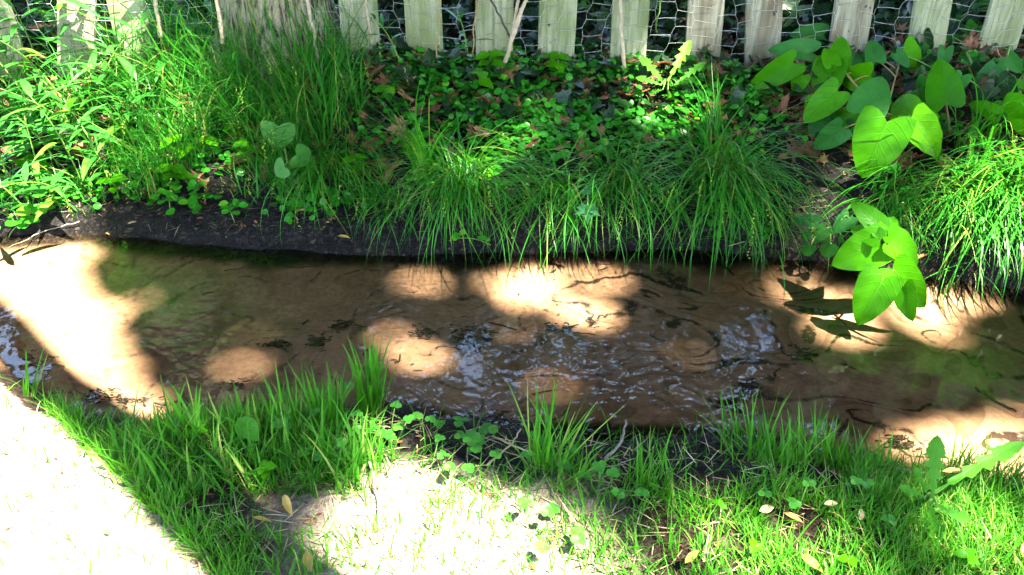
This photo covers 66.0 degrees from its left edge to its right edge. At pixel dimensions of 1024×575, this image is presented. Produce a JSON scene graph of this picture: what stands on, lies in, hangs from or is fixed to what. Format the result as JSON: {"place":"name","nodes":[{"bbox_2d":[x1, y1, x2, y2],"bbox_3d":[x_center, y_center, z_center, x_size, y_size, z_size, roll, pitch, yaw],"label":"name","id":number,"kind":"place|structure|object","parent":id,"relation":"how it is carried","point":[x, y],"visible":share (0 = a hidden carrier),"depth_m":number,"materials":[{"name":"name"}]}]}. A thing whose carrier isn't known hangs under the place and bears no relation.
{"place":"outdoors","nodes":[
{"label":"outdoors","id":0,"kind":"place"},
{"bbox_2d":[0,0,1023,574],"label":"ground","id":1,"kind":"structure","parent":0,"point":[102,310],"depth_m":1.88,"materials":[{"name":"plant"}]},
{"bbox_2d":[0,156,45,220],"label":"grass clump","id":2,"kind":"object","parent":1,"relation":"on","point":[26,198],"visible":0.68,"depth_m":2.29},
{"bbox_2d":[0,29,55,146],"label":"grass clump","id":3,"kind":"object","parent":1,"relation":"on","point":[15,99],"visible":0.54,"depth_m":2.41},
{"bbox_2d":[0,74,66,174],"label":"lance weed","id":4,"kind":"object","parent":1,"relation":"on","point":[29,117],"visible":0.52,"depth_m":2.37,"materials":[{"name":"green plant"}]},
{"bbox_2d":[0,0,66,68],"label":"lance weed","id":5,"kind":"object","parent":1,"relation":"on","point":[13,28],"visible":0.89,"depth_m":2.44,"materials":[{"name":"green plant"}]},
{"bbox_2d":[5,348,64,374],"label":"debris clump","id":6,"kind":"object","parent":1,"relation":"on","point":[31,357],"visible":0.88,"depth_m":1.76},
{"bbox_2d":[0,183,70,223],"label":"creeping sprig","id":7,"kind":"object","parent":1,"relation":"on","point":[25,209],"visible":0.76,"depth_m":2.25,"materials":[{"name":"green plant"}]},
{"bbox_2d":[0,17,71,91],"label":"lance weed","id":8,"kind":"object","parent":1,"relation":"on","point":[6,38],"visible":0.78,"depth_m":2.34,"materials":[{"name":"green plant"}]},
{"bbox_2d":[0,86,76,166],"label":"lance weed","id":9,"kind":"object","parent":1,"relation":"on","point":[50,132],"visible":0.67,"depth_m":2.32,"materials":[{"name":"green plant"}]},
{"bbox_2d":[23,342,57,399],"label":"grass tuft","id":10,"kind":"object","parent":1,"relation":"on","point":[26,388],"visible":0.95,"depth_m":1.59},
{"bbox_2d":[1,102,84,185],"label":"lance weed","id":11,"kind":"object","parent":1,"relation":"on","point":[16,142],"visible":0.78,"depth_m":2.29,"materials":[{"name":"green plant"}]},
{"bbox_2d":[0,156,100,221],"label":"lance weed","id":12,"kind":"object","parent":1,"relation":"on","point":[56,188],"visible":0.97,"depth_m":2.19,"materials":[{"name":"green plant"}]},
{"bbox_2d":[1,18,114,145],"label":"grass clump","id":13,"kind":"object","parent":1,"relation":"on","point":[72,95],"visible":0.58,"depth_m":2.42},
{"bbox_2d":[1,78,115,198],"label":"lance weed","id":14,"kind":"object","parent":1,"relation":"on","point":[26,87],"visible":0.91,"depth_m":2.24,"materials":[{"name":"green plant"}]},
{"bbox_2d":[0,76,121,183],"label":"lance weed","id":15,"kind":"object","parent":1,"relation":"on","point":[84,168],"visible":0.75,"depth_m":2.32,"materials":[{"name":"green plant"}]},
{"bbox_2d":[9,150,131,219],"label":"grass clump","id":16,"kind":"object","parent":1,"relation":"on","point":[77,188],"visible":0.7,"depth_m":2.31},
{"bbox_2d":[15,48,127,157],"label":"lance weed","id":17,"kind":"object","parent":1,"relation":"on","point":[93,57],"visible":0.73,"depth_m":2.40,"materials":[{"name":"green plant"}]},
{"bbox_2d":[38,0,127,59],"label":"lance weed","id":18,"kind":"object","parent":1,"relation":"on","point":[83,5],"visible":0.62,"depth_m":2.42,"materials":[{"name":"green plant"}]},
{"bbox_2d":[51,97,148,186],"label":"lance weed","id":19,"kind":"object","parent":1,"relation":"on","point":[69,102],"visible":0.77,"depth_m":2.34,"materials":[{"name":"green plant"}]},
{"bbox_2d":[65,385,141,451],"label":"grass tuft","id":20,"kind":"object","parent":1,"relation":"on","point":[121,419],"visible":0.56,"depth_m":1.44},
{"bbox_2d":[52,17,158,116],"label":"lance weed","id":21,"kind":"object","parent":1,"relation":"on","point":[110,49],"visible":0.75,"depth_m":2.40,"materials":[{"name":"green plant"}]},
{"bbox_2d":[69,39,156,111],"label":"lance weed","id":22,"kind":"object","parent":1,"relation":"on","point":[102,75],"visible":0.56,"depth_m":2.47,"materials":[{"name":"green plant"}]},
{"bbox_2d":[32,72,198,198],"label":"grass clump","id":23,"kind":"object","parent":1,"relation":"on","point":[116,154],"visible":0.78,"depth_m":2.37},
{"bbox_2d":[38,386,203,407],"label":"debris clump","id":24,"kind":"object","parent":1,"relation":"on","point":[124,400],"visible":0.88,"depth_m":1.64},
{"bbox_2d":[45,0,207,96],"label":"grass clump","id":25,"kind":"object","parent":1,"relation":"on","point":[122,67],"visible":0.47,"depth_m":2.46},
{"bbox_2d":[91,55,161,154],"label":"lance weed","id":26,"kind":"object","parent":1,"relation":"on","point":[127,65],"visible":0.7,"depth_m":2.32,"materials":[{"name":"green plant"}]},
{"bbox_2d":[40,5,225,137],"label":"grass clump","id":27,"kind":"object","parent":1,"relation":"on","point":[150,88],"visible":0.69,"depth_m":2.41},
{"bbox_2d":[58,86,219,201],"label":"grass clump","id":28,"kind":"object","parent":1,"relation":"on","point":[146,155],"visible":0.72,"depth_m":2.33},
{"bbox_2d":[88,147,189,205],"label":"grass clump","id":29,"kind":"object","parent":1,"relation":"on","point":[151,191],"visible":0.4,"depth_m":2.31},
{"bbox_2d":[114,44,196,129],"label":"lance weed","id":30,"kind":"object","parent":1,"relation":"on","point":[149,93],"visible":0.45,"depth_m":2.42,"materials":[{"name":"green plant"}]},
{"bbox_2d":[73,387,244,499],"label":"grass tuft","id":31,"kind":"object","parent":1,"relation":"on","point":[150,462],"visible":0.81,"depth_m":1.30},
{"bbox_2d":[81,0,237,108],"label":"grass clump","id":32,"kind":"object","parent":1,"relation":"on","point":[173,69],"visible":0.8,"depth_m":2.41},
{"bbox_2d":[134,376,203,444],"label":"grass tuft","id":33,"kind":"object","parent":1,"relation":"on","point":[178,414],"visible":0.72,"depth_m":1.38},
{"bbox_2d":[150,181,187,214],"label":"creeping sprig","id":34,"kind":"object","parent":1,"relation":"on","point":[169,198],"visible":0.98,"depth_m":2.26,"materials":[{"name":"green plant"}]},
{"bbox_2d":[153,163,194,180],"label":"seedling","id":35,"kind":"object","parent":1,"relation":"on","point":[180,167],"visible":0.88,"depth_m":2.30,"materials":[{"name":"green plant"}]},
{"bbox_2d":[99,0,249,54],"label":"grass clump","id":36,"kind":"object","parent":1,"relation":"on","point":[198,34],"visible":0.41,"depth_m":2.54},
{"bbox_2d":[135,0,221,104],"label":"lance weed","id":37,"kind":"object","parent":1,"relation":"on","point":[209,7],"visible":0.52,"depth_m":2.46,"materials":[{"name":"green plant"}]},
{"bbox_2d":[88,63,272,185],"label":"grass clump","id":38,"kind":"object","parent":1,"relation":"on","point":[190,132],"visible":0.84,"depth_m":2.33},
{"bbox_2d":[98,4,313,145],"bbox_3d":[-0.908,-0.656,2.357,0.575,0.442,0.708,-21,36,-32],"label":"grass clump","id":39,"kind":"object","parent":1,"relation":"on","point":[231,79],"visible":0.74,"depth_m":2.36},
{"bbox_2d":[129,2,304,147],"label":"grass clump","id":40,"kind":"object","parent":1,"relation":"on","point":[245,109],"visible":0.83,"depth_m":2.33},
{"bbox_2d":[205,382,271,442],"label":"grass tuft","id":41,"kind":"object","parent":1,"relation":"on","point":[240,407],"visible":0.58,"depth_m":1.38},
{"bbox_2d":[201,150,279,204],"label":"grass clump","id":42,"kind":"object","parent":1,"relation":"on","point":[242,177],"visible":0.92,"depth_m":2.29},
{"bbox_2d":[168,389,324,511],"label":"grass tuft","id":43,"kind":"object","parent":1,"relation":"on","point":[285,438],"visible":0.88,"depth_m":1.32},
{"bbox_2d":[235,416,258,440],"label":"seedling","id":44,"kind":"object","parent":1,"relation":"on","point":[252,424],"visible":0.92,"depth_m":1.35,"materials":[{"name":"green plant"}]},
{"bbox_2d":[143,0,357,108],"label":"grass clump","id":45,"kind":"object","parent":1,"relation":"on","point":[236,48],"visible":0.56,"depth_m":2.37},
{"bbox_2d":[186,75,348,192],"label":"grass clump","id":46,"kind":"object","parent":1,"relation":"on","point":[267,160],"visible":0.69,"depth_m":2.28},
{"bbox_2d":[169,0,371,138],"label":"grass clump","id":47,"kind":"object","parent":1,"relation":"on","point":[283,66],"visible":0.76,"depth_m":2.32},
{"bbox_2d":[205,0,341,104],"bbox_3d":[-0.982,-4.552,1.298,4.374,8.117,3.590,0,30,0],"label":"clump","id":48,"kind":"object","parent":1,"relation":"on","point":[281,10],"visible":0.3,"depth_m":2.43,"materials":[{"name":"green plant"}]},
{"bbox_2d":[238,363,312,434],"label":"grass tuft","id":49,"kind":"object","parent":1,"relation":"on","point":[276,410],"visible":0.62,"depth_m":1.41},
{"bbox_2d":[260,120,312,178],"bbox_3d":[-0.641,-0.368,2.211,0.141,0.178,0.211,6,31,11],"label":"burdock","id":50,"kind":"object","parent":1,"relation":"on","point":[281,170],"visible":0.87,"depth_m":2.21,"materials":[{"name":"green plant"}]},
{"bbox_2d":[205,3,378,161],"bbox_3d":[-0.630,-0.585,2.286,0.538,0.453,0.664,0,30,0],"label":"grass clump","id":51,"kind":"object","parent":1,"relation":"on","point":[322,120],"visible":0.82,"depth_m":2.29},
{"bbox_2d":[253,142,343,228],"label":"grass clump","id":52,"kind":"object","parent":1,"relation":"on","point":[286,189],"visible":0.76,"depth_m":2.25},
{"bbox_2d":[213,122,404,243],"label":"sedge tussock","id":53,"kind":"object","parent":1,"relation":"on","point":[320,173],"visible":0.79,"depth_m":2.22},
{"bbox_2d":[229,0,412,87],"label":"grass clump","id":54,"kind":"object","parent":1,"relation":"on","point":[318,40],"visible":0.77,"depth_m":2.39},
{"bbox_2d":[288,357,365,431],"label":"grass tuft","id":55,"kind":"object","parent":1,"relation":"on","point":[312,397],"visible":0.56,"depth_m":1.45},
{"bbox_2d":[260,388,414,491],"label":"grass tuft","id":56,"kind":"object","parent":1,"relation":"on","point":[330,451],"visible":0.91,"depth_m":1.31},
{"bbox_2d":[249,0,425,150],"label":"grass clump","id":57,"kind":"object","parent":1,"relation":"on","point":[348,89],"visible":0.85,"depth_m":2.34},
{"bbox_2d":[255,107,434,218],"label":"sedge tussock","id":58,"kind":"object","parent":1,"relation":"on","point":[363,145],"visible":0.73,"depth_m":2.26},
{"bbox_2d":[314,155,411,219],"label":"grass clump","id":59,"kind":"object","parent":1,"relation":"on","point":[367,192],"visible":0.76,"depth_m":2.23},
{"bbox_2d":[337,328,400,417],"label":"grass tuft","id":60,"kind":"object","parent":1,"relation":"on","point":[373,372],"visible":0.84,"depth_m":1.51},
{"bbox_2d":[350,400,414,443],"bbox_3d":[-0.237,0.247,1.405,0.121,0.068,0.092,-12,32,-20],"label":"clover","id":61,"kind":"object","parent":1,"relation":"on","point":[406,418],"visible":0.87,"depth_m":1.39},
{"bbox_2d":[323,156,457,278],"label":"sedge tussock","id":62,"kind":"object","parent":1,"relation":"on","point":[386,203],"visible":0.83,"depth_m":2.15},
{"bbox_2d":[319,55,511,191],"bbox_3d":[-0.260,-0.418,2.108,0.436,0.410,0.498,-12,32,-19],"label":"sedge tussock","id":63,"kind":"object","parent":1,"relation":"on","point":[418,154],"visible":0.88,"depth_m":2.15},
{"bbox_2d":[422,434,456,491],"bbox_3d":[-0.120,0.292,1.324,0.062,0.057,0.100,0,30,0],"label":"clover","id":64,"kind":"object","parent":1,"relation":"on","point":[449,465],"visible":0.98,"depth_m":1.31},
{"bbox_2d":[341,109,595,285],"bbox_3d":[-0.124,-0.287,2.175,0.713,0.408,0.754,0,30,0],"label":"sedge tussock","id":65,"kind":"object","parent":1,"relation":"on","point":[463,176],"visible":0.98,"depth_m":2.09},
{"bbox_2d":[450,323,499,352],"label":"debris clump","id":66,"kind":"object","parent":1,"relation":"on","point":[468,343],"visible":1,"depth_m":1.87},
{"bbox_2d":[452,416,497,452],"bbox_3d":[-0.066,0.263,1.383,0.083,0.059,0.106,0,30,0],"label":"clover","id":67,"kind":"object","parent":1,"relation":"on","point":[474,441],"visible":0.98,"depth_m":1.36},
{"bbox_2d":[475,50,505,66],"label":"seedling","id":68,"kind":"object","parent":1,"relation":"on","point":[482,55],"visible":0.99,"depth_m":2.41,"materials":[{"name":"green plant"}]},
{"bbox_2d":[461,449,533,474],"bbox_3d":[-0.025,0.296,1.313,0.122,0.055,0.043,-5,30,-9],"label":"clover","id":69,"kind":"object","parent":1,"relation":"on","point":[496,454],"visible":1,"depth_m":1.30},
{"bbox_2d":[434,408,569,429],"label":"debris clump","id":70,"kind":"object","parent":1,"relation":"on","point":[503,418],"visible":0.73,"depth_m":1.56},
{"bbox_2d":[0,52,1014,574],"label":"straw","id":71,"kind":"object","parent":1,"relation":"on","point":[408,496],"visible":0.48,"depth_m":1.24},
{"bbox_2d":[0,366,1023,574],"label":"grass","id":72,"kind":"structure","parent":1,"relation":"on","point":[997,500],"depth_m":1.23,"materials":[{"name":"plant"}]},
{"bbox_2d":[0,35,1023,223],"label":"ground cover","id":73,"kind":"object","parent":1,"relation":"on","point":[550,140],"visible":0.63,"depth_m":2.35,"materials":[{"name":"green plant"}]},
{"bbox_2d":[0,0,1023,80],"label":"picket fence","id":74,"kind":"object","parent":1,"relation":"on","point":[1003,24],"visible":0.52,"depth_m":2.47,"materials":[{"name":"white wood"}]},
{"bbox_2d":[0,20,1023,574],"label":"leaf litter","id":75,"kind":"object","parent":1,"relation":"on","point":[972,42],"visible":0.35,"depth_m":2.37,"materials":[{"name":"plant"}]},
{"bbox_2d":[2,113,1022,471],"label":"soil crumbs","id":76,"kind":"object","parent":1,"relation":"on","point":[588,441],"visible":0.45,"depth_m":1.98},
{"bbox_2d":[500,0,527,69],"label":"dry stem","id":77,"kind":"object","parent":1,"relation":"on","point":[515,29],"visible":0.88,"depth_m":2.40,"materials":[{"name":"brown plant"}]},
{"bbox_2d":[11,0,1023,133],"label":"ivy","id":78,"kind":"object","parent":1,"relation":"on","point":[667,21],"visible":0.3,"depth_m":2.59,"materials":[{"name":"green plant"}]},
{"bbox_2d":[518,497,584,552],"bbox_3d":[0.061,0.368,1.189,0.089,0.064,0.109,-11,32,-18],"label":"clover","id":79,"kind":"object","parent":1,"relation":"on","point":[551,509],"visible":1,"depth_m":1.18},
{"bbox_2d":[456,105,657,288],"bbox_3d":[0.139,-0.269,2.184,0.628,0.381,0.582,0,30,0],"label":"sedge tussock","id":80,"kind":"object","parent":1,"relation":"on","point":[541,192],"visible":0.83,"depth_m":2.11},
{"bbox_2d":[543,51,571,72],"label":"seedling","id":81,"kind":"object","parent":1,"relation":"on","point":[559,65],"visible":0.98,"depth_m":2.44,"materials":[{"name":"green plant"}]},
{"bbox_2d":[498,373,618,480],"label":"grass tuft","id":82,"kind":"object","parent":1,"relation":"on","point":[538,457],"visible":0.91,"depth_m":1.32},
{"bbox_2d":[511,421,627,497],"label":"grass tuft","id":83,"kind":"object","parent":1,"relation":"on","point":[578,444],"visible":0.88,"depth_m":1.30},
{"bbox_2d":[574,184,599,228],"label":"maple seedling","id":84,"kind":"object","parent":1,"relation":"on","point":[583,208],"visible":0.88,"depth_m":1.99,"materials":[{"name":"green plant"}]},
{"bbox_2d":[518,165,667,290],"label":"sedge tussock","id":85,"kind":"object","parent":1,"relation":"on","point":[590,230],"visible":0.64,"depth_m":2.10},
{"bbox_2d":[592,467,648,498],"bbox_3d":[0.168,0.324,1.244,0.091,0.055,0.046,23,37,34],"label":"clover","id":86,"kind":"object","parent":1,"relation":"on","point":[639,491],"visible":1,"depth_m":1.23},
{"bbox_2d":[618,0,625,75],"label":"dry stem","id":87,"kind":"object","parent":1,"relation":"on","point":[621,38],"visible":0.95,"depth_m":2.44,"materials":[{"name":"brown plant"}]},
{"bbox_2d":[505,97,758,277],"bbox_3d":[0.261,-0.306,2.187,0.656,0.411,0.681,-18,35,-29],"label":"sedge tussock","id":88,"kind":"object","parent":1,"relation":"on","point":[604,177],"visible":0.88,"depth_m":2.08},
{"bbox_2d":[632,424,704,500],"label":"grass tuft","id":89,"kind":"object","parent":1,"relation":"on","point":[640,461],"visible":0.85,"depth_m":1.28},
{"bbox_2d":[636,40,705,98],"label":"dandelion","id":90,"kind":"object","parent":1,"relation":"on","point":[685,48],"visible":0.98,"depth_m":2.37,"materials":[{"name":"green plant"}]},
{"bbox_2d":[605,154,753,277],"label":"sedge tussock","id":91,"kind":"object","parent":1,"relation":"on","point":[679,216],"visible":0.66,"depth_m":2.11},
{"bbox_2d":[681,50,749,149],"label":"sedge tussock","id":92,"kind":"object","parent":1,"relation":"on","point":[716,106],"visible":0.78,"depth_m":2.27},
{"bbox_2d":[585,84,852,298],"bbox_3d":[0.561,-0.317,2.156,0.784,0.514,0.859,0,30,0],"label":"sedge tussock","id":93,"kind":"object","parent":1,"relation":"on","point":[722,183],"visible":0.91,"depth_m":2.06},
{"bbox_2d":[693,383,797,476],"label":"grass tuft","id":94,"kind":"object","parent":1,"relation":"on","point":[748,433],"visible":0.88,"depth_m":1.42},
{"bbox_2d":[692,148,845,307],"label":"sedge tussock","id":95,"kind":"object","parent":1,"relation":"on","point":[779,221],"visible":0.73,"depth_m":2.08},
{"bbox_2d":[758,477,815,517],"bbox_3d":[0.433,0.336,1.239,0.094,0.055,0.048,-5,30,-9],"label":"clover","id":96,"kind":"object","parent":1,"relation":"on","point":[793,503],"visible":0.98,"depth_m":1.24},
{"bbox_2d":[739,407,837,471],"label":"grass tuft","id":97,"kind":"object","parent":1,"relation":"on","point":[767,445],"visible":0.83,"depth_m":1.34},
{"bbox_2d":[793,209,858,256],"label":"vine seedling","id":98,"kind":"object","parent":1,"relation":"on","point":[828,248],"visible":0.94,"depth_m":2.03,"materials":[{"name":"green plant"}]},
{"bbox_2d":[792,399,868,471],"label":"grass tuft","id":99,"kind":"object","parent":1,"relation":"on","point":[825,449],"visible":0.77,"depth_m":1.37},
{"bbox_2d":[740,23,942,177],"bbox_3d":[0.948,-0.594,2.356,0.566,0.272,0.774,9,31,15],"label":"heart leaved plant","id":100,"kind":"object","parent":1,"relation":"on","point":[838,63],"visible":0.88,"depth_m":2.18,"materials":[{"name":"green plant"}]},
{"bbox_2d":[820,417,913,479],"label":"grass tuft","id":101,"kind":"object","parent":1,"relation":"on","point":[878,454],"visible":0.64,"depth_m":1.35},
{"bbox_2d":[850,476,896,525],"bbox_3d":[0.549,0.344,1.213,0.042,0.055,0.104,0,30,0],"label":"clover","id":102,"kind":"object","parent":1,"relation":"on","point":[865,482],"visible":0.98,"depth_m":1.23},
{"bbox_2d":[831,201,927,325],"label":"heart leaved plant","id":103,"kind":"object","parent":1,"relation":"on","point":[901,283],"visible":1,"depth_m":1.83,"materials":[{"name":"green plant"}]},
{"bbox_2d":[815,156,948,275],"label":"sedge tussock","id":104,"kind":"object","parent":1,"relation":"on","point":[898,214],"visible":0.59,"depth_m":2.00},
{"bbox_2d":[821,145,1005,251],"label":"sedge tussock","id":105,"kind":"object","parent":1,"relation":"on","point":[894,205],"visible":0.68,"depth_m":2.04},
{"bbox_2d":[841,90,1023,308],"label":"sedge tussock","id":106,"kind":"object","parent":1,"relation":"on","point":[994,177],"visible":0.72,"depth_m":1.96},
{"bbox_2d":[871,132,1023,291],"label":"sedge tussock","id":107,"kind":"object","parent":1,"relation":"on","point":[967,201],"visible":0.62,"depth_m":1.96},
{"bbox_2d":[886,0,1023,103],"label":"bush","id":108,"kind":"object","parent":1,"relation":"on","point":[998,73],"visible":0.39,"depth_m":2.36,"materials":[{"name":"green plant"}]},
{"bbox_2d":[894,169,1022,309],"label":"sedge tussock","id":109,"kind":"object","parent":1,"relation":"on","point":[970,236],"visible":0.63,"depth_m":1.96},
{"bbox_2d":[899,435,1023,538],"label":"dandelion","id":110,"kind":"object","parent":1,"relation":"on","point":[936,451],"visible":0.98,"depth_m":1.19,"materials":[{"name":"green plant"}]},
{"bbox_2d":[925,59,1003,135],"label":"heart leaved plant","id":111,"kind":"object","parent":1,"relation":"on","point":[944,85],"visible":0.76,"depth_m":2.16,"materials":[{"name":"green plant"}]},
{"bbox_2d":[952,548,979,567],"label":"seedling","id":112,"kind":"object","parent":1,"relation":"on","point":[968,553],"visible":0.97,"depth_m":1.12,"materials":[{"name":"green plant"}]},
{"bbox_2d":[923,129,1023,310],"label":"sedge tussock","id":113,"kind":"object","parent":1,"relation":"on","point":[1020,210],"visible":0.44,"depth_m":1.93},
{"bbox_2d":[943,54,1023,173],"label":"sedge tussock","id":114,"kind":"object","parent":1,"relation":"on","point":[978,122],"visible":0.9,"depth_m":2.10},
{"bbox_2d":[1002,78,1023,135],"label":"heart leaved plant","id":115,"kind":"object","parent":1,"relation":"on","point":[1018,115],"visible":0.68,"depth_m":2.11,"materials":[{"name":"green plant"}]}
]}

